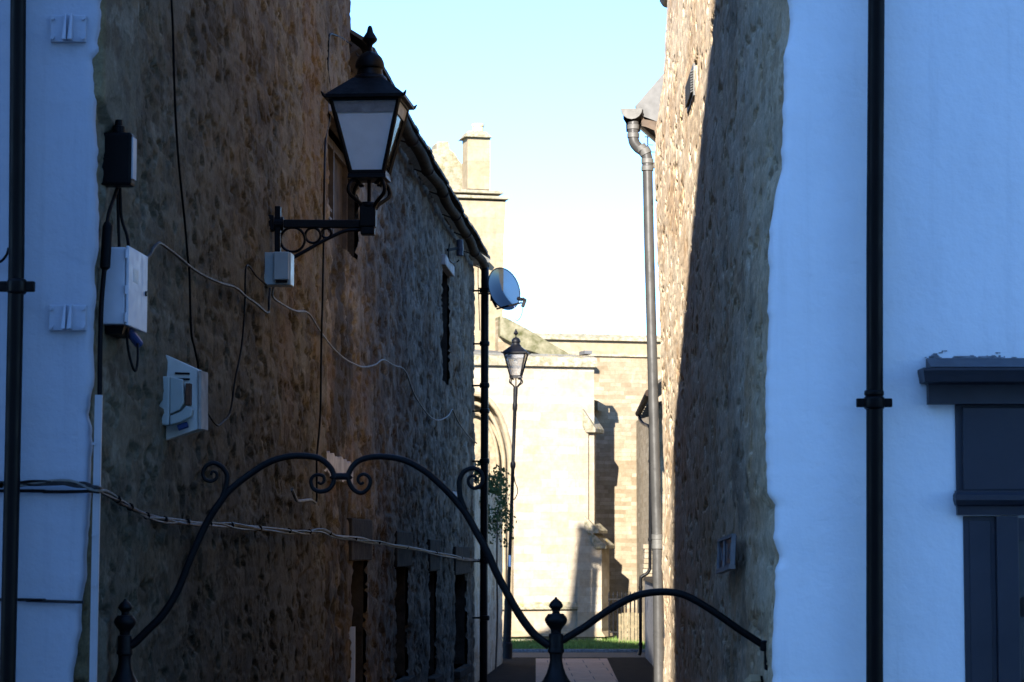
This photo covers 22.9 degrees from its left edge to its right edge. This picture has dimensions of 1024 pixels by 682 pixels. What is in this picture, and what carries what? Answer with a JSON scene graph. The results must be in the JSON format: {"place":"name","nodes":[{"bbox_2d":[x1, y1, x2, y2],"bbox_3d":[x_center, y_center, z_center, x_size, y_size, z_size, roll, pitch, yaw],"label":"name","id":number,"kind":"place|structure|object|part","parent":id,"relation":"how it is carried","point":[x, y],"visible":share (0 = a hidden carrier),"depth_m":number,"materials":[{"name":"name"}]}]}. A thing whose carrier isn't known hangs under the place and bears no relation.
{"place":"outdoors","nodes":[
{"label":"outdoors","id":0,"kind":"place"},
{"bbox_2d":[350,0,666,334],"label":"sky","id":1,"kind":"structure","parent":0,"point":[550,82],"materials":[{"name":"blue"}]},
{"bbox_2d":[478,657,653,681],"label":"ground","id":2,"kind":"structure","parent":0,"point":[624,669],"depth_m":39.70,"materials":[{"name":"stone"}]},
{"bbox_2d":[111,599,137,681],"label":"gate post","id":3,"kind":"object","parent":2,"relation":"on","point":[124,622],"visible":1,"depth_m":11.30,"materials":[{"name":"black metal"}]},
{"bbox_2d":[130,453,549,648],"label":"gate arch","id":4,"kind":"structure","parent":3,"relation":"attached to","point":[458,501],"depth_m":11.37,"materials":[{"name":"black paint"}]},
{"bbox_2d":[0,0,350,681],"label":"corner house","id":5,"kind":"structure","parent":2,"relation":"on","point":[252,82],"depth_m":13.08,"materials":[{"name":"stone"}]},
{"bbox_2d":[0,247,7,262],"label":"cable","id":6,"kind":"object","parent":5,"relation":"attached to","point":[4,258],"visible":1,"depth_m":11.00,"materials":[{"name":"black rubber"}]},
{"bbox_2d":[0,0,34,681],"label":"downpipe","id":7,"kind":"object","parent":5,"relation":"attached to","point":[16,286],"visible":1,"depth_m":10.88,"materials":[{"name":"black metal"}]},
{"bbox_2d":[0,598,83,603],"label":"cable","id":8,"kind":"object","parent":5,"relation":"attached to","point":[43,600],"visible":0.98,"depth_m":10.89,"materials":[{"name":"plastic"}]},
{"bbox_2d":[0,489,99,493],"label":"cable","id":9,"kind":"object","parent":5,"relation":"attached to","point":[52,491],"visible":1,"depth_m":10.93,"materials":[{"name":"plastic"}]},
{"bbox_2d":[49,304,86,330],"bbox_3d":[-1.936,-0.103,10.988,0.161,0.115,0.063,0,-5,0],"label":"wall bracket plate","id":10,"kind":"object","parent":5,"relation":"attached to","point":[65,317],"depth_m":10.99,"materials":[{"name":"paint"}]},
{"bbox_2d":[50,14,86,42],"bbox_3d":[-1.951,-1.376,11.092,0.157,0.123,0.063,0,-5,0],"label":"wall bracket plate","id":11,"kind":"object","parent":5,"relation":"attached to","point":[70,28],"depth_m":11.10,"materials":[{"name":"paint"}]},
{"bbox_2d":[89,395,102,681],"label":"conduit","id":12,"kind":"object","parent":5,"relation":"attached to","point":[97,443],"visible":1,"depth_m":10.93,"materials":[{"name":"white plastic"}]},
{"bbox_2d":[97,187,118,394],"bbox_3d":[-1.798,-0.227,11.224,0.055,0.971,0.318,0,-5,0],"label":"cable sleeve","id":13,"kind":"object","parent":5,"relation":"attached to","point":[106,244],"visible":1,"depth_m":11.17,"materials":[{"name":"plastic"}]},
{"bbox_2d":[116,191,120,246],"bbox_3d":[-1.786,-0.557,11.466,0.014,0.286,0.059,2,-5,-21],"label":"cable","id":14,"kind":"object","parent":5,"relation":"attached to","point":[118,222],"visible":0.91,"depth_m":11.47,"materials":[{"name":"black rubber"}]},
{"bbox_2d":[101,119,136,186],"bbox_3d":[-1.779,-0.846,11.369,0.168,0.301,0.100,0,-5,0],"label":"junction box","id":15,"kind":"object","parent":5,"relation":"attached to","point":[119,164],"visible":0.98,"depth_m":11.32,"materials":[{"name":"black plastic"}]},
{"bbox_2d":[103,246,147,371],"bbox_3d":[-1.762,-0.132,11.476,0.147,0.557,0.434,0,-5,3],"label":"electrical cabinet","id":16,"kind":"object","parent":5,"relation":"attached to","point":[125,308],"visible":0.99,"depth_m":11.31,"materials":[{"name":"white plastic"}]},
{"bbox_2d":[119,188,129,245],"bbox_3d":[-1.757,-0.556,11.467,0.077,0.287,0.021,-4,-6,39],"label":"cable","id":17,"kind":"object","parent":16,"relation":"attached to","point":[121,218],"visible":0.9,"depth_m":11.48,"materials":[{"name":"black rubber"}]},
{"bbox_3d":[-1.706,-0.232,11.480,0.024,0.358,0.435,0,-5,4],"label":"door","id":18,"kind":"part","parent":16,"relation":"part of","materials":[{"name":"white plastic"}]},
{"bbox_2d":[159,355,207,439],"bbox_3d":[-1.663,0.286,12.764,0.229,0.431,0.230,0,-5,0],"label":"hooded socket","id":19,"kind":"object","parent":5,"relation":"attached to","point":[184,404],"visible":0.98,"depth_m":12.73,"materials":[{"name":"white plastic"}]},
{"bbox_2d":[170,0,198,368],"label":"cable","id":20,"kind":"object","parent":5,"relation":"attached to","point":[179,171],"visible":0.94,"depth_m":12.96,"materials":[{"name":"black rubber"}]},
{"bbox_2d":[147,242,270,313],"bbox_3d":[-1.641,-0.361,14.018,0.015,0.277,3.928,0,-5,3],"label":"cable","id":21,"kind":"object","parent":5,"relation":"attached to","point":[179,257],"visible":0.99,"depth_m":13.75,"materials":[{"name":"grey plastic"}]},
{"bbox_2d":[208,264,266,426],"bbox_3d":[-1.601,0.018,14.701,0.010,1.020,2.198,0,-5,3],"label":"cable","id":22,"kind":"object","parent":5,"relation":"attached to","point":[237,368],"visible":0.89,"depth_m":14.85,"materials":[{"name":"black rubber"}]},
{"bbox_2d":[264,252,293,286],"bbox_3d":[-1.490,-0.455,16.049,0.193,0.208,0.185,0,-5,0],"label":"junction box","id":23,"kind":"object","parent":5,"relation":"attached to","point":[279,269],"visible":1,"depth_m":15.98,"materials":[{"name":"grey plastic"}]},
{"bbox_2d":[290,488,316,503],"bbox_3d":[-1.426,1.067,17.305,0.019,0.094,1.165,0,-5,3],"label":"cable","id":24,"kind":"object","parent":5,"relation":"attached to","point":[301,500],"visible":1,"depth_m":17.07,"materials":[{"name":"grey plastic"}]},
{"bbox_2d":[316,33,351,501],"bbox_3d":[-1.362,-0.641,19.488,0.066,3.843,2.911,0,-5,2],"label":"cable","id":25,"kind":"object","parent":5,"relation":"attached to","point":[321,337],"visible":0.85,"depth_m":18.34,"materials":[{"name":"black rubber"}]},
{"bbox_2d":[268,26,416,258],"bbox_3d":[-1.105,-1.245,16.472,0.908,1.642,0.557,0,-5,5],"label":"wall lantern","id":26,"kind":"object","parent":5,"relation":"attached to","point":[371,105],"depth_m":16.32,"materials":[{"name":"black paint"}]},
{"bbox_2d":[322,30,489,681],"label":"stone cottage","id":27,"kind":"structure","parent":2,"relation":"on","point":[400,285],"depth_m":25.34,"materials":[{"name":"grey stone"}]},
{"bbox_2d":[0,479,479,560],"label":"cable bundle","id":28,"kind":"object","parent":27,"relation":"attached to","point":[117,499],"visible":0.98,"depth_m":13.28,"materials":[{"name":"grey plastic"}]},
{"bbox_2d":[327,103,354,257],"bbox_3d":[-1.455,-1.249,20.478,0.349,1.080,2.703,0,-5,3],"label":"window","id":29,"kind":"structure","parent":27,"relation":"in","point":[342,207],"depth_m":21.24,"materials":[{"name":"glass"}]},
{"bbox_2d":[347,518,371,681],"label":"window","id":30,"kind":"structure","parent":27,"relation":"in","point":[358,551],"depth_m":22.10,"materials":[{"name":"stone"}]},
{"bbox_2d":[271,287,452,420],"bbox_3d":[-1.155,0.317,23.637,0.073,0.339,15.211,0,-5,3],"label":"cable","id":31,"kind":"object","parent":27,"relation":"attached to","point":[312,318],"visible":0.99,"depth_m":20.30,"materials":[{"name":"grey plastic"}]},
{"bbox_2d":[365,531,414,681],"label":"window","id":32,"kind":"structure","parent":27,"relation":"in","point":[403,557],"depth_m":25.83,"materials":[{"name":"stone"}]},
{"bbox_2d":[405,539,442,681],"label":"window","id":33,"kind":"structure","parent":27,"relation":"in","point":[433,544],"depth_m":29.09,"materials":[{"name":"glass"}]},
{"bbox_2d":[440,254,454,383],"bbox_3d":[-0.928,-0.210,30.751,0.349,1.550,1.359,0,-5,3],"label":"window","id":34,"kind":"structure","parent":27,"relation":"in","point":[448,270],"depth_m":31.30,"materials":[{"name":"glass"}]},
{"bbox_2d":[434,547,472,678],"bbox_3d":[-0.776,3.525,32.993,0.369,1.670,2.437,0,-5,3],"label":"window","id":35,"kind":"structure","parent":27,"relation":"in","point":[461,567],"depth_m":33.97,"materials":[{"name":"glass"}]},
{"bbox_2d":[446,239,463,262],"bbox_3d":[-0.673,-1.092,30.925,0.169,0.290,0.806,-1,-5,8],"label":"security light","id":36,"kind":"object","parent":27,"relation":"attached to","point":[459,248],"visible":1,"depth_m":30.85,"materials":[{"name":"black plastic"}]},
{"bbox_2d":[452,410,476,443],"bbox_3d":[-0.617,1.139,33.355,0.016,0.264,4.328,0,-5,3],"label":"cable","id":37,"kind":"object","parent":27,"relation":"attached to","point":[462,427],"visible":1,"depth_m":32.68,"materials":[{"name":"grey plastic"}]},
{"bbox_2d":[478,264,479,330],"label":"cable","id":38,"kind":"object","parent":27,"relation":"hanging from","point":[478,301],"visible":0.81,"depth_m":35.88,"materials":[{"name":"black rubber"}]},
{"bbox_2d":[472,267,489,681],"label":"downpipe","id":39,"kind":"object","parent":27,"relation":"attached to","point":[484,460],"visible":0.89,"depth_m":35.13,"materials":[{"name":"black metal"}]},
{"bbox_2d":[478,267,526,320],"bbox_3d":[-0.137,-0.649,35.119,0.681,0.776,0.505,0,-5,0],"label":"satellite dish","id":40,"kind":"object","parent":27,"relation":"attached to","point":[503,288],"visible":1,"depth_m":35.21,"materials":[{"name":"white metal"}]},
{"bbox_2d":[473,489,502,681],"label":"garden wall","id":41,"kind":"structure","parent":2,"relation":"on","point":[492,609],"depth_m":38.93,"materials":[{"name":"stone"}]},
{"bbox_2d":[473,462,516,669],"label":"ivy","id":42,"kind":"object","parent":41,"relation":"attached to","point":[496,486],"visible":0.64,"depth_m":40.18,"materials":[{"name":"green plant"}]},
{"bbox_2d":[501,329,530,658],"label":"lamp post","id":43,"kind":"object","parent":2,"relation":"on","point":[515,351],"visible":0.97,"depth_m":43.93,"materials":[{"name":"black metal"}]},
{"bbox_2d":[542,597,570,681],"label":"gate post","id":44,"kind":"object","parent":2,"relation":"on","point":[555,620],"visible":1,"depth_m":11.30,"materials":[{"name":"black metal"}]},
{"bbox_2d":[563,588,767,669],"bbox_3d":[0.683,1.294,11.337,0.946,0.368,0.070,0,-5,0],"label":"side rail","id":45,"kind":"object","parent":44,"relation":"attached to","point":[695,600],"visible":0.98,"depth_m":11.33,"materials":[{"name":"black metal"}]},
{"bbox_2d":[512,649,644,651],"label":"kerb","id":46,"kind":"structure","parent":2,"relation":"on","point":[579,650],"depth_m":46.19,"materials":[{"name":"grey concrete"}]},
{"bbox_2d":[621,73,663,141],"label":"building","id":47,"kind":"structure","parent":2,"relation":"on","point":[644,112],"depth_m":21.48,"materials":[{"name":"grey plastic"}]},
{"bbox_2d":[635,378,664,643],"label":"outbuilding","id":48,"kind":"structure","parent":2,"relation":"on","point":[642,458],"depth_m":48.79,"materials":[{"name":"stone"}]},
{"bbox_2d":[638,415,651,655],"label":"downpipe","id":49,"kind":"object","parent":48,"relation":"attached to","point":[640,588],"visible":0.86,"depth_m":44.22,"materials":[{"name":"black metal"}]},
{"bbox_2d":[643,576,664,666],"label":"pebbledash wall","id":50,"kind":"structure","parent":2,"relation":"on","point":[649,649],"depth_m":42.27,"materials":[{"name":"stone"}]},
{"bbox_2d":[642,544,652,575],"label":"stone pier","id":51,"kind":"structure","parent":50,"relation":"on","point":[645,556],"depth_m":44.59,"materials":[{"name":"beige stone"}]},
{"bbox_2d":[654,0,1023,681],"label":"shop building","id":52,"kind":"structure","parent":2,"relation":"on","point":[760,160],"depth_m":11.06,"materials":[{"name":"stone"}]},
{"bbox_2d":[627,121,663,681],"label":"downpipe","id":53,"kind":"object","parent":52,"relation":"attached to","point":[643,150],"visible":1,"depth_m":21.25,"materials":[{"name":"grey plastic"}]},
{"bbox_2d":[685,63,696,113],"bbox_3d":[1.198,-1.686,16.888,0.046,0.211,0.703,0,-5,1],"label":"air vent","id":54,"kind":"object","parent":52,"relation":"attached to","point":[689,91],"visible":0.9,"depth_m":16.71,"materials":[{"name":"grey plastic"}]},
{"bbox_2d":[716,534,736,573],"bbox_3d":[1.107,1.105,13.063,0.038,0.212,1.036,0,-5,1],"label":"air vent","id":55,"kind":"object","parent":52,"relation":"attached to","point":[726,553],"visible":1,"depth_m":12.95,"materials":[{"name":"grey plastic"}]},
{"bbox_2d":[743,674,763,681],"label":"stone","id":56,"kind":"object","parent":52,"relation":"attached to","point":[755,678],"visible":1,"depth_m":11.42,"materials":[{"name":"grey stone"}]},
{"bbox_2d":[856,0,891,681],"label":"downpipe","id":57,"kind":"object","parent":52,"relation":"attached to","point":[874,402],"visible":1,"depth_m":10.89,"materials":[{"name":"black metal"}]},
{"bbox_2d":[536,658,617,681],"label":"alley path","id":58,"kind":"structure","parent":0,"point":[588,669],"depth_m":39.62,"materials":[{"name":"grey concrete"}]},
{"bbox_2d":[511,635,644,648],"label":"grass","id":59,"kind":"structure","parent":0,"point":[601,643],"depth_m":47.34,"materials":[{"name":"green plant"}]},
{"bbox_2d":[512,652,644,656],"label":"cross road","id":60,"kind":"structure","parent":0,"point":[578,654],"depth_m":45.21,"materials":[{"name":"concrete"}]},
{"label":"lawn ground","id":61,"kind":"structure","parent":0,"visible":0},
{"bbox_2d":[432,123,661,642],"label":"church","id":62,"kind":"structure","parent":61,"relation":"on","point":[574,530],"depth_m":50.39,"materials":[{"name":"stone"}]},
{"bbox_2d":[473,392,512,601],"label":"window","id":63,"kind":"structure","parent":62,"relation":"in","point":[496,450],"depth_m":50.10,"materials":[{"name":"stone"}]},
{"bbox_2d":[608,591,638,638],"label":"churchyard railing","id":64,"kind":"object","parent":61,"relation":"on","point":[613,599],"visible":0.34,"depth_m":50.31,"materials":[{"name":"black metal"}]},
{"bbox_2d":[619,612,642,641],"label":"timber fence","id":65,"kind":"object","parent":61,"relation":"on","point":[623,626],"visible":0.32,"depth_m":49.31,"materials":[{"name":"beige wood"}]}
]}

